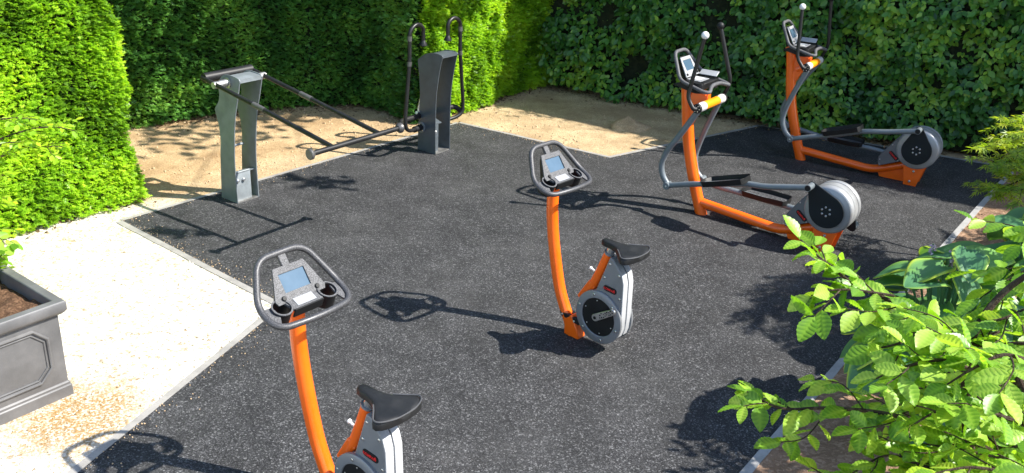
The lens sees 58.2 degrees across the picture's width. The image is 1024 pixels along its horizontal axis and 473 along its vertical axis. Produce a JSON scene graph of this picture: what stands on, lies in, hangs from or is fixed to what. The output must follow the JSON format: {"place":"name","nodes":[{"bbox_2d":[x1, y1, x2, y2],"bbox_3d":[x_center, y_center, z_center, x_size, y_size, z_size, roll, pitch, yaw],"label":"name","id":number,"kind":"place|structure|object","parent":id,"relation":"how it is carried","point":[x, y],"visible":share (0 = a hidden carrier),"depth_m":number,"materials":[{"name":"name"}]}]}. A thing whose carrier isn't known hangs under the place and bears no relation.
{"place":"outdoors","nodes":[
{"label":"outdoors","id":0,"kind":"place"},
{"bbox_2d":[0,84,1014,472],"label":"gravel path","id":1,"kind":"structure","parent":0,"point":[570,110],"depth_m":7.15,"materials":[{"name":"beige gravel"}]},
{"bbox_2d":[0,265,73,425],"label":"planter","id":2,"kind":"object","parent":1,"relation":"on","point":[33,374],"visible":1,"depth_m":5.29,"materials":[{"name":"grey stone"}]},
{"bbox_2d":[0,231,22,283],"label":"potted shrub","id":3,"kind":"object","parent":2,"relation":"in","point":[12,246],"visible":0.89,"depth_m":5.52,"materials":[{"name":"green plant"}]},
{"bbox_2d":[0,108,83,240],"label":"golden shrub","id":4,"kind":"object","parent":1,"relation":"on","point":[18,118],"visible":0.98,"depth_m":6.15,"materials":[{"name":"yellow plant"}]},
{"bbox_2d":[0,0,152,241],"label":"yew hedge","id":5,"kind":"object","parent":1,"relation":"on","point":[52,65],"visible":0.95,"depth_m":7.64,"materials":[{"name":"green plant"}]},
{"bbox_2d":[0,198,267,472],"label":"gravel stones","id":6,"kind":"object","parent":1,"relation":"on","point":[29,433],"visible":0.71,"depth_m":6.47,"materials":[{"name":"beige gravel"}]},
{"bbox_2d":[91,0,425,128],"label":"yew hedge","id":7,"kind":"object","parent":1,"relation":"on","point":[343,52],"visible":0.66,"depth_m":10.77,"materials":[{"name":"green plant"}]},
{"bbox_2d":[120,91,777,206],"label":"sand clods","id":8,"kind":"object","parent":1,"relation":"on","point":[359,136],"visible":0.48,"depth_m":10.54,"materials":[{"name":"sand"}]},
{"bbox_2d":[4,85,947,247],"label":"fallen leaves","id":9,"kind":"object","parent":1,"relation":"on","point":[499,99],"visible":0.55,"depth_m":11.30,"materials":[{"name":"brown plant"}]},
{"bbox_2d":[400,0,555,121],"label":"yew hedge","id":10,"kind":"object","parent":1,"relation":"on","point":[498,40],"visible":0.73,"depth_m":11.48,"materials":[{"name":"green plant"}]},
{"bbox_2d":[604,116,651,132],"bbox_3d":[1.383,-1.382,11.160,0.637,0.168,0.403,10,25,15],"label":"sand heap","id":11,"kind":"object","parent":1,"relation":"on","point":[628,124],"visible":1,"depth_m":11.07,"materials":[{"name":"beige sand"}]},
{"bbox_2d":[78,123,1000,472],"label":"rubber surface","id":12,"kind":"object","parent":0,"point":[440,267],"visible":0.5,"depth_m":6.88,"materials":[{"name":"grey rubber"}]},
{"bbox_2d":[200,64,403,203],"bbox_3d":[-1.899,-0.707,7.888,1.741,1.199,0.998,19,29,33],"label":"pull down machine","id":13,"kind":"object","parent":12,"relation":"on","point":[238,186],"visible":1,"depth_m":8.12,"materials":[{"name":"grey metal"}]},
{"bbox_2d":[253,244,421,472],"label":"exercise bike","id":14,"kind":"object","parent":12,"relation":"on","point":[373,441],"visible":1,"depth_m":4.39,"materials":[{"name":"orange plastic"}]},
{"bbox_2d":[86,123,756,468],"bbox_3d":[-1.306,-0.051,7.944,3.418,0.013,11.035,17,27,30],"label":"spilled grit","id":15,"kind":"object","parent":12,"relation":"on","point":[251,284],"visible":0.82,"depth_m":7.10,"materials":[{"name":"gravel"}]},
{"bbox_2d":[398,16,464,154],"bbox_3d":[-0.798,-1.591,9.762,0.366,1.413,0.967,19,29,33],"label":"chest press machine","id":16,"kind":"object","parent":12,"relation":"on","point":[435,105],"visible":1,"depth_m":9.78,"materials":[{"name":"metal"}]},
{"bbox_2d":[529,140,650,343],"bbox_3d":[0.499,0.110,6.165,0.899,1.331,0.494,23,31,38],"label":"exercise bike","id":17,"kind":"object","parent":12,"relation":"on","point":[603,314],"visible":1,"depth_m":6.12,"materials":[{"name":"orange plastic"}]},
{"bbox_2d":[659,22,860,251],"bbox_3d":[2.207,-0.857,8.081,1.830,1.781,0.703,19,28,33],"label":"cross trainer","id":18,"kind":"object","parent":12,"relation":"on","point":[829,211],"visible":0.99,"depth_m":8.22,"materials":[{"name":"metal"}]},
{"bbox_2d":[780,0,942,186],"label":"cross trainer","id":19,"kind":"object","parent":12,"relation":"on","point":[909,156],"visible":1,"depth_m":9.83,"materials":[{"name":"metal"}]},
{"bbox_2d":[753,170,1023,472],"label":"planting bed","id":20,"kind":"object","parent":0,"point":[831,454],"visible":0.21,"depth_m":5.39,"materials":[{"name":"soil"}]},
{"bbox_2d":[718,210,1023,472],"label":"hornbeam bush","id":21,"kind":"object","parent":20,"relation":"on","point":[964,381],"visible":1,"depth_m":2.19,"materials":[{"name":"green plant"}]},
{"bbox_2d":[768,198,1021,466],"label":"soil clods","id":22,"kind":"object","parent":20,"relation":"on","point":[843,377],"visible":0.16,"depth_m":6.05,"materials":[{"name":"brown soil"}]},
{"bbox_2d":[840,243,1023,415],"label":"hosta","id":23,"kind":"object","parent":20,"relation":"on","point":[927,269],"visible":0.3,"depth_m":5.02,"materials":[{"name":"green plant"}]},
{"bbox_2d":[909,341,1014,446],"bbox_3d":[2.418,0.962,4.115,1.055,0.889,1.056,-7,26,-22],"label":"hosta","id":24,"kind":"object","parent":20,"relation":"on","point":[912,442],"visible":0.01,"depth_m":4.46,"materials":[{"name":"green plant"}]},
{"bbox_2d":[924,215,1023,312],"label":"hosta","id":25,"kind":"object","parent":20,"relation":"on","point":[998,234],"visible":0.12,"depth_m":5.85,"materials":[{"name":"green plant"}]},
{"bbox_2d":[960,115,1023,210],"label":"japanese maple","id":26,"kind":"object","parent":20,"relation":"on","point":[1002,167],"visible":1,"depth_m":7.01,"materials":[{"name":"green plant"}]},
{"bbox_2d":[1003,207,1023,274],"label":"hosta","id":27,"kind":"object","parent":20,"relation":"on","point":[1018,212],"visible":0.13,"depth_m":6.30,"materials":[{"name":"green plant"}]},
{"label":"ground","id":28,"kind":"structure","parent":0,"visible":0},
{"bbox_2d":[67,318,262,472],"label":"kerb","id":29,"kind":"structure","parent":28,"relation":"on","point":[93,455],"depth_m":5.49,"materials":[{"name":"beige concrete"}]},
{"bbox_2d":[116,221,273,303],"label":"kerb","id":30,"kind":"structure","parent":28,"relation":"on","point":[241,285],"depth_m":7.25,"materials":[{"name":"grey concrete"}]},
{"bbox_2d":[120,122,457,220],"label":"kerb","id":31,"kind":"structure","parent":28,"relation":"on","point":[150,211],"depth_m":9.13,"materials":[{"name":"grey concrete"}]},
{"bbox_2d":[459,122,608,157],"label":"kerb","id":32,"kind":"structure","parent":28,"relation":"on","point":[531,139],"depth_m":10.60,"materials":[{"name":"grey concrete"}]},
{"bbox_2d":[607,125,758,157],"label":"kerb","id":33,"kind":"structure","parent":28,"relation":"on","point":[639,150],"depth_m":10.56,"materials":[{"name":"grey concrete"}]},
{"bbox_2d":[526,0,1023,160],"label":"broadleaf hedge","id":34,"kind":"object","parent":28,"relation":"on","point":[951,72],"visible":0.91,"depth_m":10.92,"materials":[{"name":"green plant"}]},
{"bbox_2d":[739,358,844,472],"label":"kerb","id":35,"kind":"structure","parent":28,"relation":"on","point":[755,461],"depth_m":5.43,"materials":[{"name":"grey concrete"}]},
{"bbox_2d":[761,125,988,163],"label":"kerb","id":36,"kind":"structure","parent":28,"relation":"on","point":[887,146],"depth_m":10.79,"materials":[{"name":"grey concrete"}]},
{"bbox_2d":[898,171,1012,292],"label":"kerb","id":37,"kind":"structure","parent":28,"relation":"on","point":[950,239],"depth_m":8.76,"materials":[{"name":"grey concrete"}]}
]}

